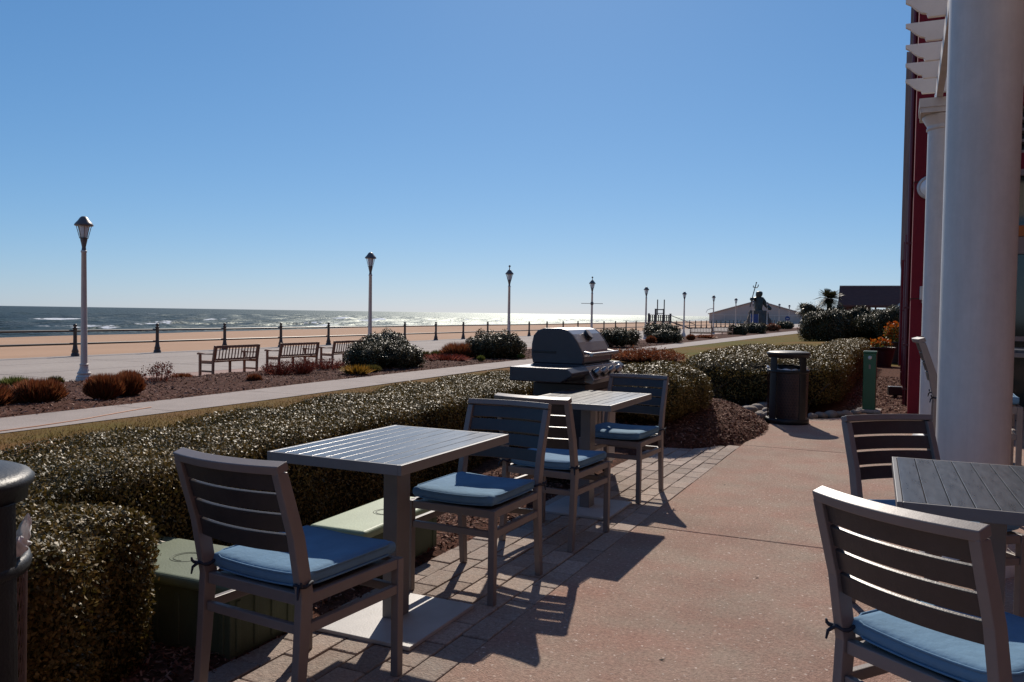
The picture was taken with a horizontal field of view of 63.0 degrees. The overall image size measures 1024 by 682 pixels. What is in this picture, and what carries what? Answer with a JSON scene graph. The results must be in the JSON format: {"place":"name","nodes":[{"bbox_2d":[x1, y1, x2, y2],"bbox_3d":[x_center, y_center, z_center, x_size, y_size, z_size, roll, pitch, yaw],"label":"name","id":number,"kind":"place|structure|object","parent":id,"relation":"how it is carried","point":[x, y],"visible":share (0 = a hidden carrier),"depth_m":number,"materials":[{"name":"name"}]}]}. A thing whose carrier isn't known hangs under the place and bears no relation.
{"place":"outdoors","nodes":[
{"label":"outdoors","id":0,"kind":"place"},
{"bbox_2d":[0,360,685,457],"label":"dry lawn","id":1,"kind":"structure","parent":0,"point":[119,420],"depth_m":11.80,"materials":[{"name":"plant"}]},
{"bbox_2d":[0,369,533,546],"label":"clipped hedge","id":2,"kind":"object","parent":1,"relation":"on","point":[125,467],"visible":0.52,"depth_m":4.65,"materials":[{"name":"green plant"}]},
{"bbox_2d":[610,345,689,362],"bbox_3d":[4.205,0.388,25.954,2.799,0.556,2.844,2,2,25],"label":"orange red shrub","id":3,"kind":"object","parent":1,"relation":"on","point":[640,355],"visible":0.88,"depth_m":25.27,"materials":[{"name":"plant"}]},
{"bbox_2d":[0,306,708,337],"bbox_3d":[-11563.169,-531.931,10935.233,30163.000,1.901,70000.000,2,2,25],"label":"sea","id":4,"kind":"structure","parent":0,"point":[15,318],"depth_m":302.82,"materials":[{"name":"liquid"}]},
{"bbox_2d":[84,445,649,681],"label":"mulch under hedge","id":5,"kind":"object","parent":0,"point":[486,466],"visible":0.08,"depth_m":3.82,"materials":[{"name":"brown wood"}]},
{"bbox_2d":[16,494,164,681],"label":"boxy bush","id":6,"kind":"object","parent":5,"relation":"on","point":[90,583],"visible":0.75,"depth_m":2.72,"materials":[{"name":"green plant"}]},
{"bbox_2d":[138,536,294,659],"bbox_3d":[-1.289,1.016,3.377,0.770,0.287,0.410,2,2,24],"label":"utility box","id":7,"kind":"object","parent":5,"relation":"on","point":[175,608],"visible":0.38,"depth_m":3.17,"materials":[{"name":"metal"}]},
{"bbox_2d":[94,468,569,681],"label":"bark chips","id":8,"kind":"object","parent":5,"relation":"on","point":[190,658],"visible":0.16,"depth_m":3.13,"materials":[{"name":"wood"}]},
{"bbox_2d":[310,497,436,585],"bbox_3d":[-0.678,1.003,4.278,0.320,0.272,0.760,2,2,23],"label":"utility box","id":9,"kind":"object","parent":5,"relation":"on","point":[365,520],"visible":0.23,"depth_m":4.14,"materials":[{"name":"metal"}]},
{"bbox_2d":[510,327,623,471],"bbox_3d":[0.480,0.487,6.483,0.541,1.173,1.220,2,2,25],"label":"gas grill","id":10,"kind":"object","parent":5,"relation":"on","point":[576,358],"visible":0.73,"depth_m":6.29,"materials":[{"name":"silver metal"}]},
{"bbox_2d":[595,389,603,450],"bbox_3d":[0.631,0.680,6.349,0.042,0.600,0.336,2,2,25],"label":"door","id":11,"kind":"structure","parent":10,"relation":"in","point":[599,414],"depth_m":6.45,"materials":[{"name":"silver metal"}]},
{"bbox_2d":[601,388,614,460],"bbox_3d":[0.777,0.672,6.660,0.042,0.600,0.336,2,2,25],"label":"door","id":12,"kind":"structure","parent":10,"relation":"in","point":[612,414],"depth_m":6.73,"materials":[{"name":"silver metal"}]},
{"bbox_2d":[0,321,775,358],"bbox_3d":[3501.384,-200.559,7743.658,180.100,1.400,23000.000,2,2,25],"label":"beach","id":13,"kind":"structure","parent":0,"point":[42,351],"depth_m":77.01,"materials":[{"name":"sand"}]},
{"bbox_2d":[647,300,695,328],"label":"timber lookout","id":14,"kind":"object","parent":13,"relation":"on","point":[669,317],"visible":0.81,"depth_m":125.15,"materials":[{"name":"wood"}]},
{"bbox_2d":[708,302,801,323],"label":"grey marquee","id":15,"kind":"object","parent":13,"relation":"on","point":[728,314],"visible":0.47,"depth_m":309.94,"materials":[{"name":"fabric"}]},
{"bbox_2d":[0,330,798,432],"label":"garden path","id":16,"kind":"structure","parent":0,"point":[195,402],"depth_m":15.04,"materials":[{"name":"concrete"}]},
{"bbox_2d":[0,407,150,430],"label":"path edge line","id":17,"kind":"object","parent":16,"relation":"on","point":[74,420],"visible":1,"depth_m":11.46,"materials":[{"name":"concrete"}]},
{"bbox_2d":[0,324,799,381],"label":"boardwalk","id":18,"kind":"structure","parent":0,"point":[67,368],"depth_m":29.45,"materials":[{"name":"concrete"}]},
{"bbox_2d":[74,216,93,380],"bbox_3d":[-10.609,-1.020,20.728,0.435,4.130,0.435,2,2,25],"label":"street lamp","id":19,"kind":"object","parent":18,"relation":"on","point":[84,224],"visible":0.95,"depth_m":20.67,"materials":[{"name":"metal"}]},
{"bbox_2d":[0,320,776,355],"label":"boardwalk railing","id":20,"kind":"object","parent":18,"relation":"on","point":[75,351],"visible":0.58,"depth_m":40.34,"materials":[{"name":"brown metal"}]},
{"bbox_2d":[750,313,758,322],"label":"blue banner","id":21,"kind":"object","parent":18,"relation":"on","point":[755,318],"visible":0.64,"depth_m":124.36,"materials":[{"name":"fabric"}]},
{"bbox_2d":[744,282,771,324],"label":"bronze statue","id":22,"kind":"object","parent":18,"relation":"on","point":[759,300],"visible":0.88,"depth_m":129.40,"materials":[{"name":"metal"}]},
{"bbox_2d":[0,328,799,417],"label":"mulch bed","id":23,"kind":"object","parent":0,"point":[192,383],"visible":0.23,"depth_m":17.50,"materials":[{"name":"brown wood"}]},
{"bbox_2d":[0,381,19,404],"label":"rust mound","id":24,"kind":"object","parent":23,"relation":"on","point":[7,394],"visible":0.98,"depth_m":12.99,"materials":[{"name":"plant"}]},
{"bbox_2d":[0,375,29,384],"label":"green tuft","id":25,"kind":"object","parent":23,"relation":"on","point":[11,380],"visible":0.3,"depth_m":18.57,"materials":[{"name":"green plant"}]},
{"bbox_2d":[8,377,69,402],"bbox_3d":[-7.633,0.792,13.504,0.972,0.451,0.913,2,2,25],"label":"rust mound","id":26,"kind":"object","parent":23,"relation":"on","point":[37,390],"visible":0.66,"depth_m":13.30,"materials":[{"name":"plant"}]},
{"bbox_2d":[48,375,64,382],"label":"dark tuft","id":27,"kind":"object","parent":23,"relation":"on","point":[59,379],"visible":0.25,"depth_m":19.61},
{"bbox_2d":[81,372,125,399],"bbox_3d":[-6.994,0.757,14.361,0.738,0.464,0.757,2,2,25],"label":"rust mound","id":28,"kind":"object","parent":23,"relation":"on","point":[104,385],"visible":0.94,"depth_m":14.18,"materials":[{"name":"plant"}]},
{"bbox_2d":[117,369,141,375],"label":"green red plant","id":29,"kind":"object","parent":23,"relation":"on","point":[130,371],"visible":0.15,"depth_m":20.76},
{"bbox_2d":[114,372,145,395],"bbox_3d":[-6.976,0.756,15.167,0.691,0.442,0.688,2,2,25],"label":"rust mound","id":30,"kind":"object","parent":23,"relation":"on","point":[135,384],"visible":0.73,"depth_m":15.04,"materials":[{"name":"plant"}]},
{"bbox_2d":[139,361,177,381],"bbox_3d":[-7.554,0.695,17.992,0.877,0.528,0.754,2,2,25],"label":"dry flower bush","id":31,"kind":"object","parent":23,"relation":"on","point":[154,372],"visible":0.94,"depth_m":17.93,"materials":[{"name":"plant"}]},
{"bbox_2d":[171,373,194,377],"bbox_3d":[-8.094,0.853,20.502,0.626,0.171,0.615,2,2,25],"label":"rust mound","id":32,"kind":"object","parent":23,"relation":"on","point":[181,375],"visible":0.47,"depth_m":20.40,"materials":[{"name":"plant"}]},
{"bbox_2d":[246,373,262,380],"bbox_3d":[-5.600,0.792,18.175,0.376,0.215,0.363,2,2,25],"label":"rust mound","id":33,"kind":"object","parent":23,"relation":"on","point":[254,376],"visible":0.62,"depth_m":18.09,"materials":[{"name":"plant"}]},
{"bbox_2d":[258,359,297,374],"bbox_3d":[-5.655,0.653,20.230,0.923,0.445,0.882,2,2,25],"label":"red twig shrub","id":34,"kind":"object","parent":23,"relation":"on","point":[280,369],"visible":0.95,"depth_m":20.13,"materials":[{"name":"plant"}]},
{"bbox_2d":[284,356,315,373],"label":"red twig shrub","id":35,"kind":"object","parent":23,"relation":"on","point":[306,369],"visible":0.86,"depth_m":20.63,"materials":[{"name":"plant"}]},
{"bbox_2d":[310,357,348,368],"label":"red twig shrub","id":36,"kind":"object","parent":23,"relation":"on","point":[319,365],"visible":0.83,"depth_m":22.82,"materials":[{"name":"plant"}]},
{"bbox_2d":[340,364,375,374],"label":"yellow grass","id":37,"kind":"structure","parent":23,"relation":"on","point":[355,369],"depth_m":20.34,"materials":[{"name":"plant"}]},
{"bbox_2d":[362,364,381,372],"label":"green cushion plant","id":38,"kind":"object","parent":23,"relation":"on","point":[377,368],"visible":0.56,"depth_m":21.38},
{"bbox_2d":[360,328,407,343],"bbox_3d":[-4.536,0.119,30.180,1.811,1.219,1.779,2,2,22],"label":"rounded shrub","id":39,"kind":"object","parent":23,"relation":"on","point":[392,335],"visible":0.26,"depth_m":29.90,"materials":[{"name":"green plant"}]},
{"bbox_2d":[342,336,426,368],"bbox_3d":[-3.644,0.439,23.837,2.376,1.153,2.421,0,2,-15],"label":"rounded shrub","id":40,"kind":"object","parent":23,"relation":"on","point":[384,352],"visible":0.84,"depth_m":23.09,"materials":[{"name":"green plant"}]},
{"bbox_2d":[423,353,471,361],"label":"ground cover plant","id":41,"kind":"object","parent":23,"relation":"on","point":[447,357],"visible":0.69,"depth_m":26.85,"materials":[{"name":"plant"}]},
{"bbox_2d":[439,342,477,357],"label":"tall rust grass","id":42,"kind":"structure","parent":23,"relation":"on","point":[459,349],"depth_m":28.94,"materials":[{"name":"plant"}]},
{"bbox_2d":[464,328,526,358],"bbox_3d":[-0.619,0.146,29.643,2.487,1.233,2.237,-1,3,-44],"label":"rounded shrub","id":43,"kind":"object","parent":23,"relation":"on","point":[502,344],"visible":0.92,"depth_m":28.97,"materials":[{"name":"green plant"}]},
{"bbox_2d":[599,326,642,346],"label":"rounded shrub","id":44,"kind":"object","parent":23,"relation":"on","point":[620,337],"visible":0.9,"depth_m":40.32,"materials":[{"name":"green plant"}]},
{"bbox_2d":[645,335,655,342],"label":"rust mound","id":45,"kind":"object","parent":23,"relation":"on","point":[650,339],"visible":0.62,"depth_m":46.98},
{"bbox_2d":[642,322,680,336],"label":"rounded shrub","id":46,"kind":"object","parent":23,"relation":"on","point":[649,328],"visible":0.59,"depth_m":61.01,"materials":[{"name":"green plant"}]},
{"bbox_2d":[646,329,684,342],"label":"rounded shrub","id":47,"kind":"object","parent":23,"relation":"on","point":[668,336],"visible":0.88,"depth_m":48.04,"materials":[{"name":"green plant"}]},
{"bbox_2d":[686,334,695,339],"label":"rust mound","id":48,"kind":"object","parent":23,"relation":"on","point":[690,337],"visible":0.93,"depth_m":54.06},
{"bbox_2d":[690,327,712,334],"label":"park bench","id":49,"kind":"object","parent":23,"relation":"on","point":[703,332],"visible":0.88,"depth_m":68.08,"materials":[{"name":"grey wood"}]},
{"bbox_2d":[696,334,716,337],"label":"rust mound","id":50,"kind":"object","parent":23,"relation":"on","point":[704,336],"visible":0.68,"depth_m":59.88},
{"bbox_2d":[711,327,732,334],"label":"park bench","id":51,"kind":"object","parent":23,"relation":"on","point":[724,331],"visible":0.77,"depth_m":71.37,"materials":[{"name":"grey wood"}]},
{"bbox_2d":[727,323,747,334],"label":"rounded shrub","id":52,"kind":"object","parent":23,"relation":"on","point":[739,329],"visible":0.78,"depth_m":73.02,"materials":[{"name":"green plant"}]},
{"bbox_2d":[742,322,766,333],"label":"rounded shrub","id":53,"kind":"object","parent":23,"relation":"on","point":[753,327],"visible":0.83,"depth_m":78.97,"materials":[{"name":"green plant"}]},
{"bbox_2d":[764,323,780,331],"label":"rounded shrub","id":54,"kind":"object","parent":23,"relation":"on","point":[773,327],"visible":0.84,"depth_m":92.00,"materials":[{"name":"plant"}]},
{"bbox_2d":[776,321,793,328],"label":"rounded shrub","id":55,"kind":"object","parent":23,"relation":"on","point":[787,325],"visible":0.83,"depth_m":111.33,"materials":[{"name":"green plant"}]},
{"bbox_2d":[0,0,910,315],"label":"sky","id":56,"kind":"structure","parent":0,"point":[218,154],"materials":[{"name":"blue"}]},
{"bbox_2d":[190,445,739,681],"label":"paver strip","id":57,"kind":"object","parent":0,"point":[522,588],"visible":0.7,"depth_m":3.96,"materials":[{"name":"brick"}]},
{"bbox_2d":[0,460,34,681],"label":"trash bin","id":58,"kind":"object","parent":57,"relation":"on","point":[16,480],"visible":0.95,"depth_m":2.04,"materials":[{"name":"metal"}]},
{"bbox_2d":[16,513,31,556],"bbox_3d":[-1.474,0.510,2.048,0.470,0.138,0.419,2,2,25],"label":"trash bag","id":59,"kind":"object","parent":58,"relation":"in","point":[23,535],"visible":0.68,"depth_m":2.13,"materials":[{"name":"white plastic"}]},
{"bbox_2d":[173,447,403,681],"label":"patio chair","id":60,"kind":"object","parent":57,"relation":"on","point":[297,564],"visible":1,"depth_m":2.63,"materials":[{"name":"wood"}]},
{"bbox_2d":[267,425,508,650],"bbox_3d":[-0.480,0.788,3.477,0.604,0.740,0.884,2,2,25],"label":"dining table","id":61,"kind":"object","parent":57,"relation":"on","point":[396,455],"visible":0.96,"depth_m":3.42,"materials":[{"name":"metal"}]},
{"bbox_2d":[409,398,551,606],"bbox_3d":[-0.137,0.727,4.019,0.491,0.838,0.639,2,2,27],"label":"patio chair","id":62,"kind":"object","parent":57,"relation":"on","point":[462,492],"visible":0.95,"depth_m":3.99,"materials":[{"name":"wood"}]},
{"bbox_2d":[494,393,610,551],"bbox_3d":[0.229,0.707,4.770,0.491,0.838,0.639,2,2,29],"label":"patio chair","id":63,"kind":"object","parent":57,"relation":"on","point":[568,460],"visible":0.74,"depth_m":4.58,"materials":[{"name":"wood"}]},
{"bbox_2d":[540,389,651,519],"bbox_3d":[0.499,0.736,5.519,0.604,0.740,0.884,2,2,25],"label":"dining table","id":64,"kind":"object","parent":57,"relation":"on","point":[588,403],"visible":0.73,"depth_m":5.47,"materials":[{"name":"metal"}]},
{"bbox_2d":[578,373,668,503],"bbox_3d":[0.820,0.674,6.044,0.491,0.838,0.639,2,2,28],"label":"patio chair","id":65,"kind":"object","parent":57,"relation":"on","point":[638,438],"visible":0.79,"depth_m":6.08,"materials":[{"name":"wood"}]},
{"bbox_2d":[143,327,798,377],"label":"boardwalk edge strip","id":66,"kind":"object","parent":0,"point":[219,371],"depth_m":25.29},
{"bbox_2d":[197,344,259,374],"bbox_3d":[-8.114,0.530,24.017,0.674,0.869,1.800,2,2,25],"label":"park bench","id":67,"kind":"object","parent":66,"relation":"on","point":[244,359],"visible":0.91,"depth_m":23.83,"materials":[{"name":"brown wood"}]},
{"bbox_2d":[264,342,319,366],"bbox_3d":[-6.941,0.467,26.471,0.674,0.869,1.800,2,2,27],"label":"park bench","id":68,"kind":"object","parent":66,"relation":"on","point":[295,355],"visible":0.92,"depth_m":26.24,"materials":[{"name":"brown wood"}]},
{"bbox_2d":[319,340,365,364],"bbox_3d":[-5.864,0.399,29.002,0.674,0.869,1.800,2,2,26],"label":"park bench","id":69,"kind":"object","parent":66,"relation":"on","point":[333,353],"visible":0.56,"depth_m":28.31,"materials":[{"name":"brown wood"}]},
{"bbox_2d":[365,252,375,334],"bbox_3d":[-5.399,-1.308,31.833,0.435,4.130,0.435,2,2,25],"label":"street lamp","id":70,"kind":"object","parent":66,"relation":"on","point":[370,257],"visible":0.73,"depth_m":31.76,"materials":[{"name":"metal"}]},
{"bbox_2d":[505,265,513,332],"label":"street lamp","id":71,"kind":"object","parent":66,"relation":"on","point":[509,273],"visible":0.76,"depth_m":42.94,"materials":[{"name":"metal"}]},
{"bbox_2d":[581,276,602,327],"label":"street lamp","id":72,"kind":"object","parent":66,"relation":"on","point":[592,283],"visible":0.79,"depth_m":54.35,"materials":[{"name":"metal"}]},
{"bbox_2d":[643,287,648,338],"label":"street lamp","id":73,"kind":"object","parent":66,"relation":"on","point":[646,289],"visible":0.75,"depth_m":65.75,"materials":[{"name":"metal"}]},
{"bbox_2d":[682,292,686,335],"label":"street lamp","id":74,"kind":"object","parent":66,"relation":"on","point":[684,297],"visible":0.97,"depth_m":77.17,"materials":[{"name":"metal"}]},
{"bbox_2d":[706,295,715,333],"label":"street lamp","id":75,"kind":"object","parent":66,"relation":"on","point":[713,297],"visible":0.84,"depth_m":89.00,"materials":[{"name":"metal"}]},
{"bbox_2d":[615,398,769,448],"bbox_3d":[2.108,0.869,9.806,1.750,0.439,3.600,2,2,25],"label":"mulch mound","id":76,"kind":"object","parent":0,"point":[672,443],"visible":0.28,"depth_m":8.54,"materials":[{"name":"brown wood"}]},
{"bbox_2d":[614,360,713,421],"bbox_3d":[1.570,0.537,9.173,1.244,0.648,1.979,2,2,25],"label":"rounded bush","id":77,"kind":"object","parent":76,"relation":"on","point":[688,387],"visible":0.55,"depth_m":8.67,"materials":[{"name":"green plant"}]},
{"bbox_2d":[743,406,757,411],"bbox_3d":[3.042,0.889,10.739,0.226,0.118,0.219,-3,-3,14],"label":"river stone","id":78,"kind":"object","parent":76,"relation":"on","point":[753,408],"visible":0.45,"depth_m":10.68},
{"bbox_2d":[751,404,763,410],"bbox_3d":[3.215,0.886,10.950,0.185,0.133,0.187,6,-6,32],"label":"river stone","id":79,"kind":"object","parent":76,"relation":"on","point":[759,406],"visible":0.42,"depth_m":10.87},
{"bbox_2d":[610,333,830,360],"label":"lawn","id":80,"kind":"structure","parent":0,"point":[786,339],"depth_m":46.53,"materials":[{"name":"plant"}]},
{"bbox_2d":[796,303,805,321],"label":"palm tree","id":81,"kind":"object","parent":80,"relation":"on","point":[800,313],"visible":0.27,"depth_m":73.89,"materials":[{"name":"green plant"}]},
{"bbox_2d":[801,302,824,317],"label":"bushy sapling","id":82,"kind":"object","parent":80,"relation":"on","point":[808,307],"visible":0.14,"depth_m":67.72,"materials":[{"name":"green plant"}]},
{"bbox_2d":[797,307,857,340],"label":"shrub","id":83,"kind":"object","parent":80,"relation":"on","point":[829,324],"visible":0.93,"depth_m":48.80,"materials":[{"name":"green plant"}]},
{"bbox_2d":[814,288,843,309],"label":"palm tree","id":84,"kind":"object","parent":80,"relation":"on","point":[829,300],"visible":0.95,"depth_m":69.91,"materials":[{"name":"green plant"}]},
{"bbox_2d":[436,418,1023,681],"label":"patio","id":85,"kind":"structure","parent":0,"point":[680,588],"depth_m":3.86,"materials":[{"name":"concrete"}]},
{"bbox_2d":[765,350,810,424],"bbox_3d":[3.354,0.555,10.175,0.512,0.878,0.512,1,2,18],"label":"trash bin","id":86,"kind":"object","parent":85,"relation":"on","point":[787,397],"visible":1,"depth_m":10.01,"materials":[{"name":"metal"}]},
{"bbox_2d":[812,485,1023,681],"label":"patio chair","id":87,"kind":"object","parent":85,"relation":"on","point":[935,631],"visible":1,"depth_m":2.02,"materials":[{"name":"wood"}]},
{"bbox_2d":[841,414,1023,617],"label":"patio chair","id":88,"kind":"object","parent":85,"relation":"on","point":[852,425],"visible":0.29,"depth_m":3.83,"materials":[{"name":"wood"}]},
{"bbox_2d":[892,457,1023,681],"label":"dining table","id":89,"kind":"object","parent":85,"relation":"on","point":[992,495],"visible":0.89,"depth_m":2.71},
{"bbox_2d":[905,0,1023,577],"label":"pergola","id":90,"kind":"object","parent":85,"relation":"on","point":[972,65],"visible":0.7,"depth_m":4.21,"materials":[{"name":"white paint"}]},
{"bbox_2d":[912,336,1022,465],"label":"patio chair","id":91,"kind":"object","parent":85,"relation":"on","point":[931,376],"visible":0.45,"depth_m":5.42,"materials":[{"name":"grey metal"}]},
{"bbox_2d":[1014,348,1023,357],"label":"bar table","id":92,"kind":"object","parent":85,"relation":"on","point":[1018,352],"visible":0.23,"depth_m":6.52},
{"bbox_2d":[721,366,906,418],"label":"mulch by wall","id":93,"kind":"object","parent":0,"point":[893,371],"visible":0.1,"depth_m":12.78,"materials":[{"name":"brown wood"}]},
{"bbox_2d":[685,337,871,411],"bbox_3d":[5.967,0.386,17.214,2.362,0.846,12.825,2,2,25],"label":"corner hedge","id":94,"kind":"object","parent":93,"relation":"on","point":[835,367],"visible":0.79,"depth_m":11.86,"materials":[{"name":"green plant"}]},
{"bbox_2d":[815,412,827,418],"bbox_3d":[4.006,0.964,10.793,0.169,0.088,0.165,13,-2,-12],"label":"river stone","id":95,"kind":"object","parent":93,"relation":"on","point":[822,415],"visible":0.73,"depth_m":10.74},
{"bbox_2d":[824,410,838,417],"bbox_3d":[4.162,0.966,10.920,0.203,0.128,0.200,0,-1,-42],"label":"river stone","id":96,"kind":"object","parent":93,"relation":"on","point":[832,414],"visible":0.57,"depth_m":10.84,"materials":[{"name":"stone"}]},
{"bbox_2d":[856,351,881,413],"bbox_3d":[4.949,0.560,11.570,0.320,0.845,0.320,2,2,27],"label":"utility pedestal","id":97,"kind":"object","parent":93,"relation":"on","point":[869,381],"visible":0.97,"depth_m":11.50,"materials":[{"name":"green paint"}]},
{"bbox_2d":[844,376,906,412],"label":"bark chips by wall","id":98,"kind":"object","parent":93,"relation":"on","point":[894,381],"visible":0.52,"depth_m":13.38,"materials":[{"name":"wood"}]},
{"bbox_2d":[870,336,895,366],"bbox_3d":[9.934,0.278,22.527,0.756,0.814,0.756,2,2,25],"label":"flower planter","id":99,"kind":"object","parent":93,"relation":"on","point":[885,355],"visible":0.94,"depth_m":22.28,"materials":[{"name":"brown plant"}]},
{"bbox_2d":[887,386,901,397],"bbox_3d":[6.218,0.831,13.567,0.220,0.190,0.160,1,2,15],"label":"flood light","id":100,"kind":"object","parent":93,"relation":"on","point":[895,391],"visible":0.78,"depth_m":13.50,"materials":[{"name":"black plastic"}]},
{"bbox_2d":[852,340,899,366],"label":"lawn beside hedge","id":101,"kind":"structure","parent":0,"point":[894,364],"depth_m":23.83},
{"bbox_2d":[848,305,877,339],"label":"shrub","id":102,"kind":"object","parent":101,"relation":"on","point":[855,313],"visible":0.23,"depth_m":50.08,"materials":[{"name":"green plant"}]},
{"bbox_2d":[855,305,899,340],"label":"shrub","id":103,"kind":"object","parent":101,"relation":"on","point":[875,322],"visible":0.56,"depth_m":47.21,"materials":[{"name":"green plant"}]},
{"bbox_2d":[883,321,898,362],"bbox_3d":[11.255,0.017,24.552,0.798,1.241,0.798,2,2,25],"label":"flower planter","id":104,"kind":"object","parent":101,"relation":"on","point":[892,331],"visible":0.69,"depth_m":24.41,"materials":[{"name":"orange plant"}]},
{"bbox_3d":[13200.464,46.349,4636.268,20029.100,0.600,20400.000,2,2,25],"label":"ground","id":105,"kind":"structure","parent":0,"visible":0},
{"bbox_2d":[808,413,817,418],"bbox_3d":[3.841,0.964,10.701,0.129,0.071,0.135,-18,24,-39],"label":"river stone","id":106,"kind":"object","parent":105,"relation":"on","point":[812,416],"visible":0.93,"depth_m":10.66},
{"bbox_2d":[838,286,899,311],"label":"brown pavilion","id":107,"kind":"structure","parent":105,"relation":"on","point":[868,297],"depth_m":89.91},
{"bbox_2d":[898,7,1023,420],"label":"hotel building","id":108,"kind":"structure","parent":105,"relation":"on","point":[913,219],"depth_m":11.18,"materials":[{"name":"red paint"}]},
{"bbox_2d":[917,176,925,198],"bbox_3d":[5.503,-2.022,11.000,0.320,0.320,0.100,2,2,25],"label":"wall lamp","id":109,"kind":"object","parent":108,"relation":"attached to","point":[921,188],"visible":0.23,"depth_m":11.04,"materials":[{"name":"glass"}]},
{"bbox_2d":[1013,169,1023,420],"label":"window","id":110,"kind":"structure","parent":108,"relation":"in","point":[1018,378],"depth_m":10.79,"materials":[{"name":"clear glass"}]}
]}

